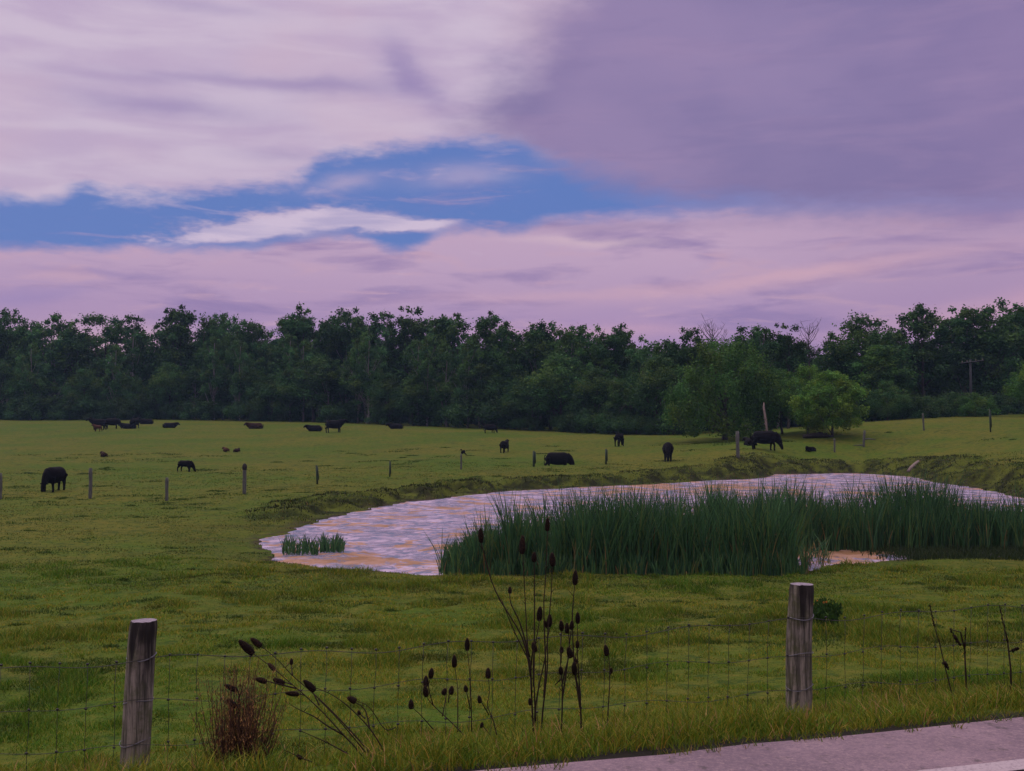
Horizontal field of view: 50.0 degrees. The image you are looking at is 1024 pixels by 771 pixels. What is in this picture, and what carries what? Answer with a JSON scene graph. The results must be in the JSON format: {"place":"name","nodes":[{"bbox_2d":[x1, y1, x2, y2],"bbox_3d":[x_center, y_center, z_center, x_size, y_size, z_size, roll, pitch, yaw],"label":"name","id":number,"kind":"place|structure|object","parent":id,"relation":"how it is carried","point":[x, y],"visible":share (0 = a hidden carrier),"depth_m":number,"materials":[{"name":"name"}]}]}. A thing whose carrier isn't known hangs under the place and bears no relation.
{"place":"outdoors","nodes":[
{"label":"outdoors","id":0,"kind":"place"},
{"bbox_2d":[0,413,1023,770],"bbox_3d":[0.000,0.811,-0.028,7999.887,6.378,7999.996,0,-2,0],"label":"ground","id":1,"kind":"structure","parent":0,"point":[40,445],"depth_m":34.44,"materials":[{"name":"green plant"}]},
{"bbox_2d":[0,307,30,401],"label":"broadleaf tree","id":2,"kind":"object","parent":1,"relation":"on","point":[6,319],"visible":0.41,"depth_m":181.11,"materials":[{"name":"green plant"}]},
{"bbox_2d":[1,392,54,419],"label":"understorey shrub","id":3,"kind":"object","parent":1,"relation":"on","point":[36,415],"visible":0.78,"depth_m":168.38,"materials":[{"name":"green plant"}]},
{"bbox_2d":[0,317,58,380],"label":"broadleaf tree","id":4,"kind":"object","parent":1,"relation":"on","point":[24,340],"visible":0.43,"depth_m":179.28,"materials":[{"name":"green plant"}]},
{"bbox_2d":[15,340,50,419],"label":"broadleaf tree","id":5,"kind":"object","parent":1,"relation":"on","point":[23,382],"visible":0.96,"depth_m":170.65,"materials":[{"name":"green plant"}]},
{"bbox_2d":[5,391,64,419],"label":"understorey shrub","id":6,"kind":"object","parent":1,"relation":"on","point":[53,400],"visible":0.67,"depth_m":168.57,"materials":[{"name":"green plant"}]},
{"bbox_2d":[40,466,67,491],"bbox_3d":[-21.429,4.382,51.267,0.708,1.172,1.954,0,-2,7],"label":"cow","id":7,"kind":"object","parent":1,"relation":"on","point":[52,476],"visible":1,"depth_m":50.92},
{"bbox_2d":[24,311,86,397],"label":"broadleaf tree","id":8,"kind":"object","parent":1,"relation":"on","point":[48,348],"visible":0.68,"depth_m":178.22,"materials":[{"name":"green plant"}]},
{"bbox_2d":[50,318,94,388],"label":"broadleaf tree","id":9,"kind":"object","parent":1,"relation":"on","point":[68,345],"visible":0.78,"depth_m":178.53,"materials":[{"name":"green plant"}]},
{"bbox_2d":[58,367,106,405],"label":"understorey tree","id":10,"kind":"object","parent":1,"relation":"on","point":[89,388],"visible":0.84,"depth_m":170.34,"materials":[{"name":"green plant"}]},
{"bbox_2d":[78,311,131,395],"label":"broadleaf tree","id":11,"kind":"object","parent":1,"relation":"on","point":[96,364],"visible":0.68,"depth_m":178.53,"materials":[{"name":"green plant"}]},
{"bbox_2d":[97,344,136,416],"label":"broadleaf tree","id":12,"kind":"object","parent":1,"relation":"on","point":[113,385],"visible":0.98,"depth_m":169.24,"materials":[{"name":"green plant"}]},
{"bbox_2d":[103,312,163,409],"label":"broadleaf tree","id":13,"kind":"object","parent":1,"relation":"on","point":[137,346],"visible":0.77,"depth_m":173.80,"materials":[{"name":"green plant"}]},
{"bbox_2d":[133,323,179,393],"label":"broadleaf tree","id":14,"kind":"object","parent":1,"relation":"on","point":[157,337],"visible":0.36,"depth_m":176.46,"materials":[{"name":"green plant"}]},
{"bbox_2d":[145,362,198,408],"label":"understorey tree","id":15,"kind":"object","parent":1,"relation":"on","point":[171,384],"visible":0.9,"depth_m":167.72,"materials":[{"name":"green plant"}]},
{"bbox_2d":[148,302,200,418],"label":"broadleaf tree","id":16,"kind":"object","parent":1,"relation":"on","point":[178,338],"visible":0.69,"depth_m":171.88,"materials":[{"name":"green plant"}]},
{"bbox_2d":[174,365,215,419],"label":"understorey tree","id":17,"kind":"object","parent":1,"relation":"on","point":[189,378],"visible":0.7,"depth_m":166.97,"materials":[{"name":"green plant"}]},
{"bbox_2d":[177,322,225,402],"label":"broadleaf tree","id":18,"kind":"object","parent":1,"relation":"on","point":[198,335],"visible":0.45,"depth_m":171.25,"materials":[{"name":"green plant"}]},
{"bbox_2d":[178,398,224,419],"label":"understorey shrub","id":19,"kind":"object","parent":1,"relation":"on","point":[204,411],"visible":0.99,"depth_m":162.60,"materials":[{"name":"green plant"}]},
{"bbox_2d":[193,336,235,419],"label":"broadleaf tree","id":20,"kind":"object","parent":1,"relation":"on","point":[214,351],"visible":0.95,"depth_m":164.42,"materials":[{"name":"green plant"}]},
{"bbox_2d":[205,314,260,419],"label":"broadleaf tree","id":21,"kind":"object","parent":1,"relation":"on","point":[233,332],"visible":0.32,"depth_m":168.75,"materials":[{"name":"green plant"}]},
{"bbox_2d":[183,658,291,770],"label":"dead weed","id":22,"kind":"object","parent":1,"relation":"on","point":[249,724],"visible":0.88,"depth_m":6.10,"materials":[{"name":"brown plant"}]},
{"bbox_2d":[223,339,257,420],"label":"broadleaf tree","id":23,"kind":"object","parent":1,"relation":"on","point":[248,364],"visible":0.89,"depth_m":162.40,"materials":[{"name":"green plant"}]},
{"bbox_2d":[221,397,269,420],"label":"understorey shrub","id":24,"kind":"object","parent":1,"relation":"on","point":[239,407],"visible":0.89,"depth_m":159.16,"materials":[{"name":"green plant"}]},
{"bbox_2d":[224,359,270,420],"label":"understorey tree","id":25,"kind":"object","parent":1,"relation":"on","point":[248,378],"visible":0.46,"depth_m":163.09,"materials":[{"name":"green plant"}]},
{"bbox_2d":[228,318,278,410],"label":"broadleaf tree","id":26,"kind":"object","parent":1,"relation":"on","point":[256,334],"visible":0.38,"depth_m":171.41,"materials":[{"name":"green plant"}]},
{"bbox_2d":[257,309,318,420],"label":"broadleaf tree","id":27,"kind":"object","parent":1,"relation":"on","point":[281,329],"visible":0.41,"depth_m":166.57,"materials":[{"name":"green plant"}]},
{"bbox_2d":[269,333,306,421],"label":"broadleaf tree","id":28,"kind":"object","parent":1,"relation":"on","point":[289,349],"visible":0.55,"depth_m":158.62,"materials":[{"name":"green plant"}]},
{"bbox_2d":[267,398,316,421],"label":"understorey shrub","id":29,"kind":"object","parent":1,"relation":"on","point":[295,412],"visible":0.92,"depth_m":158.11,"materials":[{"name":"green plant"}]},
{"bbox_2d":[287,339,316,421],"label":"broadleaf tree","id":30,"kind":"object","parent":1,"relation":"on","point":[307,351],"visible":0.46,"depth_m":158.20,"materials":[{"name":"green plant"}]},
{"bbox_2d":[271,301,342,400],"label":"broadleaf tree","id":31,"kind":"object","parent":1,"relation":"on","point":[303,328],"visible":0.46,"depth_m":163.32,"materials":[{"name":"green plant"}]},
{"bbox_2d":[268,352,346,421],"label":"understorey tree","id":32,"kind":"object","parent":1,"relation":"on","point":[287,390],"visible":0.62,"depth_m":156.17,"materials":[{"name":"green plant"}]},
{"bbox_2d":[238,637,385,764],"bbox_3d":[-1.125,1.794,6.245,0.876,0.767,0.271,0,-2,0],"label":"teasel plant","id":33,"kind":"object","parent":1,"relation":"on","point":[246,647],"visible":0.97,"depth_m":6.22,"materials":[{"name":"brown plant"}]},
{"bbox_2d":[300,358,348,421],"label":"understorey tree","id":34,"kind":"object","parent":1,"relation":"on","point":[327,371],"visible":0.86,"depth_m":154.24,"materials":[{"name":"green plant"}]},
{"bbox_2d":[315,400,364,422],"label":"understorey shrub","id":35,"kind":"object","parent":1,"relation":"on","point":[330,412],"visible":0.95,"depth_m":151.83,"materials":[{"name":"green plant"}]},
{"bbox_2d":[315,306,378,415],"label":"broadleaf tree","id":36,"kind":"object","parent":1,"relation":"on","point":[331,335],"visible":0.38,"depth_m":161.82,"materials":[{"name":"green plant"}]},
{"bbox_2d":[338,334,371,422],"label":"broadleaf tree","id":37,"kind":"object","parent":1,"relation":"on","point":[345,373],"visible":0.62,"depth_m":152.23,"materials":[{"name":"green plant"}]},
{"bbox_2d":[344,370,383,422],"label":"understorey tree","id":38,"kind":"object","parent":1,"relation":"on","point":[359,383],"visible":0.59,"depth_m":150.50,"materials":[{"name":"green plant"}]},
{"bbox_2d":[333,312,401,420],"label":"broadleaf tree","id":39,"kind":"object","parent":1,"relation":"on","point":[358,327],"visible":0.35,"depth_m":159.81,"materials":[{"name":"green plant"}]},
{"bbox_2d":[349,329,387,423],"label":"broadleaf tree","id":40,"kind":"object","parent":1,"relation":"on","point":[363,345],"visible":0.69,"depth_m":151.22,"materials":[{"name":"green plant"}]},
{"bbox_2d":[359,310,410,414],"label":"broadleaf tree","id":41,"kind":"object","parent":1,"relation":"on","point":[386,334],"visible":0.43,"depth_m":158.81,"materials":[{"name":"green plant"}]},
{"bbox_2d":[363,404,408,423],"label":"understorey shrub","id":42,"kind":"object","parent":1,"relation":"on","point":[395,415],"visible":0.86,"depth_m":146.97,"materials":[{"name":"green plant"}]},
{"bbox_2d":[383,306,434,423],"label":"broadleaf tree","id":43,"kind":"object","parent":1,"relation":"on","point":[410,331],"visible":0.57,"depth_m":156.96,"materials":[{"name":"green plant"}]},
{"bbox_2d":[400,337,434,425],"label":"broadleaf tree","id":44,"kind":"object","parent":1,"relation":"on","point":[415,343],"visible":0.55,"depth_m":144.88,"materials":[{"name":"green plant"}]},
{"bbox_2d":[346,638,499,734],"bbox_3d":[-0.528,1.820,6.633,0.925,0.590,0.334,0,-2,0],"label":"teasel plant","id":45,"kind":"object","parent":1,"relation":"on","point":[426,690],"visible":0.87,"depth_m":6.63,"materials":[{"name":"brown plant"}]},
{"bbox_2d":[400,336,448,425],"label":"broadleaf tree","id":46,"kind":"object","parent":1,"relation":"on","point":[424,363],"visible":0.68,"depth_m":143.63,"materials":[{"name":"green plant"}]},
{"bbox_2d":[400,397,475,425],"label":"understorey shrub","id":47,"kind":"object","parent":1,"relation":"on","point":[422,417],"visible":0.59,"depth_m":142.63,"materials":[{"name":"green plant"}]},
{"bbox_2d":[427,341,460,426],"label":"broadleaf tree","id":48,"kind":"object","parent":1,"relation":"on","point":[444,354],"visible":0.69,"depth_m":141.56,"materials":[{"name":"green plant"}]},
{"bbox_2d":[423,370,472,426],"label":"understorey tree","id":49,"kind":"object","parent":1,"relation":"on","point":[443,397],"visible":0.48,"depth_m":141.42,"materials":[{"name":"green plant"}]},
{"bbox_2d":[425,312,488,376],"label":"broadleaf tree","id":50,"kind":"object","parent":1,"relation":"on","point":[450,330],"visible":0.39,"depth_m":146.74,"materials":[{"name":"green plant"}]},
{"bbox_2d":[442,339,489,427],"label":"broadleaf tree","id":51,"kind":"object","parent":1,"relation":"on","point":[461,368],"visible":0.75,"depth_m":138.85,"materials":[{"name":"green plant"}]},
{"bbox_2d":[456,311,511,423],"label":"broadleaf tree","id":52,"kind":"object","parent":1,"relation":"on","point":[483,325],"visible":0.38,"depth_m":141.57,"materials":[{"name":"green plant"}]},
{"bbox_2d":[475,321,533,427],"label":"broadleaf tree","id":53,"kind":"object","parent":1,"relation":"on","point":[503,361],"visible":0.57,"depth_m":138.98,"materials":[{"name":"green plant"}]},
{"bbox_2d":[0,352,1019,430],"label":"woods","id":54,"kind":"object","parent":1,"relation":"on","point":[785,421],"visible":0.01,"depth_m":160.36,"materials":[{"name":"green plant"}]},
{"bbox_2d":[0,582,1023,770],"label":"wire fence","id":55,"kind":"object","parent":1,"relation":"on","point":[138,696],"visible":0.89,"depth_m":7.42,"materials":[{"name":"grey wood"}]},
{"bbox_2d":[0,450,1023,596],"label":"pasture grass","id":56,"kind":"structure","parent":1,"relation":"on","point":[201,531],"depth_m":33.42,"materials":[{"name":"green plant"}]},
{"bbox_2d":[477,518,555,733],"bbox_3d":[0.041,1.520,6.959,0.526,1.374,0.239,0,-2,9],"label":"teasel plant","id":57,"kind":"object","parent":1,"relation":"on","point":[539,611],"visible":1,"depth_m":6.94,"materials":[{"name":"brown plant"}]},
{"bbox_2d":[496,374,559,420],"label":"understorey tree","id":58,"kind":"object","parent":1,"relation":"on","point":[515,405],"visible":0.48,"depth_m":131.43,"materials":[{"name":"green plant"}]},
{"bbox_2d":[505,319,562,419],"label":"broadleaf tree","id":59,"kind":"object","parent":1,"relation":"on","point":[528,350],"visible":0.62,"depth_m":137.42,"materials":[{"name":"green plant"}]},
{"bbox_2d":[522,324,577,429],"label":"broadleaf tree","id":60,"kind":"object","parent":1,"relation":"on","point":[542,358],"visible":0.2,"depth_m":136.91,"materials":[{"name":"green plant"}]},
{"bbox_2d":[522,351,598,415],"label":"understorey tree","id":61,"kind":"object","parent":1,"relation":"on","point":[564,378],"visible":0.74,"depth_m":126.49,"materials":[{"name":"green plant"}]},
{"bbox_2d":[541,324,604,403],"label":"broadleaf tree","id":62,"kind":"object","parent":1,"relation":"on","point":[570,341],"visible":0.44,"depth_m":130.84,"materials":[{"name":"green plant"}]},
{"bbox_2d":[567,324,619,407],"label":"broadleaf tree","id":63,"kind":"object","parent":1,"relation":"on","point":[599,349],"visible":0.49,"depth_m":127.56,"materials":[{"name":"green plant"}]},
{"bbox_2d":[559,364,628,432],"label":"understorey tree","id":64,"kind":"object","parent":1,"relation":"on","point":[597,386],"visible":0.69,"depth_m":122.45,"materials":[{"name":"green plant"}]},
{"bbox_2d":[593,322,639,429],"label":"broadleaf tree","id":65,"kind":"object","parent":1,"relation":"on","point":[619,338],"visible":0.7,"depth_m":128.20,"materials":[{"name":"green plant"}]},
{"bbox_2d":[589,410,643,433],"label":"understorey shrub","id":66,"kind":"object","parent":1,"relation":"on","point":[602,423],"visible":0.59,"depth_m":115.09,"materials":[{"name":"green plant"}]},
{"bbox_2d":[602,378,634,433],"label":"understorey tree","id":67,"kind":"object","parent":1,"relation":"on","point":[614,401],"visible":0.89,"depth_m":116.59,"materials":[{"name":"green plant"}]},
{"bbox_2d":[235,452,1023,576],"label":"bank grass","id":68,"kind":"structure","parent":1,"relation":"on","point":[305,502],"depth_m":57.62,"materials":[{"name":"green plant"}]},
{"bbox_2d":[610,412,658,434],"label":"understorey shrub","id":69,"kind":"object","parent":1,"relation":"on","point":[639,422],"visible":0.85,"depth_m":111.90,"materials":[{"name":"green plant"}]},
{"bbox_2d":[623,334,655,414],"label":"broadleaf tree","id":70,"kind":"object","parent":1,"relation":"on","point":[634,359],"visible":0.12,"depth_m":123.00,"materials":[{"name":"green plant"}]},
{"bbox_2d":[621,351,694,416],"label":"understorey tree","id":71,"kind":"object","parent":1,"relation":"on","point":[643,396],"visible":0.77,"depth_m":112.95,"materials":[{"name":"green plant"}]},
{"bbox_2d":[635,336,685,414],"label":"broadleaf tree","id":72,"kind":"object","parent":1,"relation":"on","point":[656,347],"visible":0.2,"depth_m":118.68,"materials":[{"name":"green plant"}]},
{"bbox_2d":[662,327,714,401],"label":"broadleaf tree","id":73,"kind":"object","parent":1,"relation":"on","point":[682,357],"visible":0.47,"depth_m":116.52,"materials":[{"name":"green plant"}]},
{"bbox_2d":[414,712,1023,770],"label":"edge grass","id":74,"kind":"structure","parent":1,"relation":"on","point":[708,750],"depth_m":5.97,"materials":[{"name":"green plant"}]},
{"bbox_2d":[656,334,784,439],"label":"willow tree","id":75,"kind":"object","parent":1,"relation":"on","point":[697,411],"visible":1,"depth_m":90.20,"materials":[{"name":"green plant"}]},
{"bbox_2d":[710,323,780,429],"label":"broadleaf tree","id":76,"kind":"object","parent":1,"relation":"on","point":[740,337],"visible":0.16,"depth_m":115.48,"materials":[{"name":"green plant"}]},
{"bbox_2d":[750,431,782,450],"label":"cow","id":77,"kind":"object","parent":1,"relation":"on","point":[767,437],"visible":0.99,"depth_m":77.05},
{"bbox_2d":[757,368,805,433],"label":"tree","id":78,"kind":"object","parent":1,"relation":"on","point":[780,385],"visible":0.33,"depth_m":93.51,"materials":[{"name":"green plant"}]},
{"bbox_2d":[761,322,811,428],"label":"broadleaf tree","id":79,"kind":"object","parent":1,"relation":"on","point":[780,353],"visible":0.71,"depth_m":110.79,"materials":[{"name":"green plant"}]},
{"bbox_2d":[773,360,829,433],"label":"tree","id":80,"kind":"object","parent":1,"relation":"on","point":[802,376],"visible":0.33,"depth_m":89.74,"materials":[{"name":"green plant"}]},
{"bbox_2d":[812,596,842,628],"bbox_3d":[4.196,3.059,14.733,0.539,0.452,0.534,0,-2,0],"label":"leafy weed","id":81,"kind":"object","parent":1,"relation":"on","point":[822,608],"visible":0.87,"depth_m":14.66,"materials":[{"name":"green plant"}]},
{"bbox_2d":[785,369,870,436],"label":"maple tree","id":82,"kind":"object","parent":1,"relation":"on","point":[849,391],"visible":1,"depth_m":85.21,"materials":[{"name":"green plant"}]},
{"bbox_2d":[814,310,923,421],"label":"broadleaf tree","id":83,"kind":"object","parent":1,"relation":"on","point":[855,340],"visible":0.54,"depth_m":114.57,"materials":[{"name":"green plant"}]},
{"bbox_2d":[846,341,923,401],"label":"broadleaf tree","id":84,"kind":"object","parent":1,"relation":"on","point":[881,364],"visible":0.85,"depth_m":107.02,"materials":[{"name":"green plant"}]},
{"bbox_2d":[864,378,911,419],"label":"tree","id":85,"kind":"object","parent":1,"relation":"on","point":[896,405],"visible":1,"depth_m":103.36,"materials":[{"name":"green plant"}]},
{"bbox_2d":[871,326,920,398],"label":"broadleaf tree","id":86,"kind":"object","parent":1,"relation":"on","point":[903,341],"visible":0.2,"depth_m":117.53,"materials":[{"name":"green plant"}]},
{"bbox_2d":[890,393,944,417],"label":"understorey shrub","id":87,"kind":"object","parent":1,"relation":"on","point":[921,402],"visible":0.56,"depth_m":104.82,"materials":[{"name":"green plant"}]},
{"bbox_2d":[894,302,970,398],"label":"broadleaf tree","id":88,"kind":"object","parent":1,"relation":"on","point":[941,354],"visible":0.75,"depth_m":118.67,"materials":[{"name":"green plant"}]},
{"bbox_2d":[924,316,973,393],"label":"broadleaf tree","id":89,"kind":"object","parent":1,"relation":"on","point":[944,329],"visible":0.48,"depth_m":120.45,"materials":[{"name":"green plant"}]},
{"bbox_2d":[932,304,1005,393],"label":"broadleaf tree","id":90,"kind":"object","parent":1,"relation":"on","point":[977,339],"visible":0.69,"depth_m":120.35,"materials":[{"name":"green plant"}]},
{"bbox_2d":[954,390,1002,416],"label":"understorey shrub","id":91,"kind":"object","parent":1,"relation":"on","point":[980,404],"visible":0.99,"depth_m":105.39,"materials":[{"name":"green plant"}]},
{"bbox_2d":[960,297,1023,394],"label":"broadleaf tree","id":92,"kind":"object","parent":1,"relation":"on","point":[1007,344],"visible":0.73,"depth_m":119.27,"materials":[{"name":"green plant"}]},
{"bbox_2d":[997,361,1023,403],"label":"tree","id":93,"kind":"object","parent":1,"relation":"on","point":[1016,389],"visible":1,"depth_m":104.46,"materials":[{"name":"green plant"}]},
{"bbox_2d":[0,667,1023,770],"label":"verge grass","id":94,"kind":"structure","parent":0,"point":[669,729],"depth_m":6.48,"materials":[{"name":"green plant"}]},
{"bbox_2d":[555,570,582,732],"bbox_3d":[0.362,1.706,6.986,0.174,1.067,0.202,0,-2,0],"label":"teasel plant","id":95,"kind":"object","parent":94,"relation":"on","point":[570,652],"visible":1,"depth_m":6.97,"materials":[{"name":"brown plant"}]},
{"bbox_2d":[0,0,1023,356],"label":"sky","id":96,"kind":"structure","parent":0,"point":[653,167],"materials":[{"name":"purple"}]},
{"bbox_2d":[259,473,1023,575],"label":"water","id":97,"kind":"structure","parent":0,"point":[394,537],"depth_m":38.07,"materials":[{"name":"liquid"}]},
{"bbox_2d":[279,533,319,554],"bbox_3d":[-5.508,4.099,28.642,1.270,0.576,1.592,0,-2,0],"label":"reed clump","id":98,"kind":"object","parent":97,"relation":"on","point":[312,547],"visible":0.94,"depth_m":28.22,"materials":[{"name":"green plant"}]},
{"bbox_2d":[438,465,1023,576],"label":"reeds","id":99,"kind":"object","parent":97,"relation":"on","point":[723,534],"visible":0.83,"depth_m":24.71,"materials":[{"name":"green plant"}]},
{"bbox_2d":[798,531,837,569],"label":"ragged reeds","id":100,"kind":"object","parent":97,"relation":"on","point":[824,553],"visible":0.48,"depth_m":26.63,"materials":[{"name":"green plant"}]},
{"bbox_2d":[852,541,1023,560],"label":"sedge","id":101,"kind":"object","parent":97,"relation":"on","point":[985,552],"visible":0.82,"depth_m":27.56,"materials":[{"name":"green plant"}]},
{"bbox_2d":[478,717,1023,770],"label":"road","id":102,"kind":"structure","parent":0,"point":[944,746],"depth_m":5.80,"materials":[{"name":"grey asphalt"}]},
{"bbox_2d":[918,759,1023,770],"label":"road line","id":103,"kind":"object","parent":102,"relation":"on","point":[1012,765],"visible":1,"depth_m":5.54,"materials":[{"name":"paint"}]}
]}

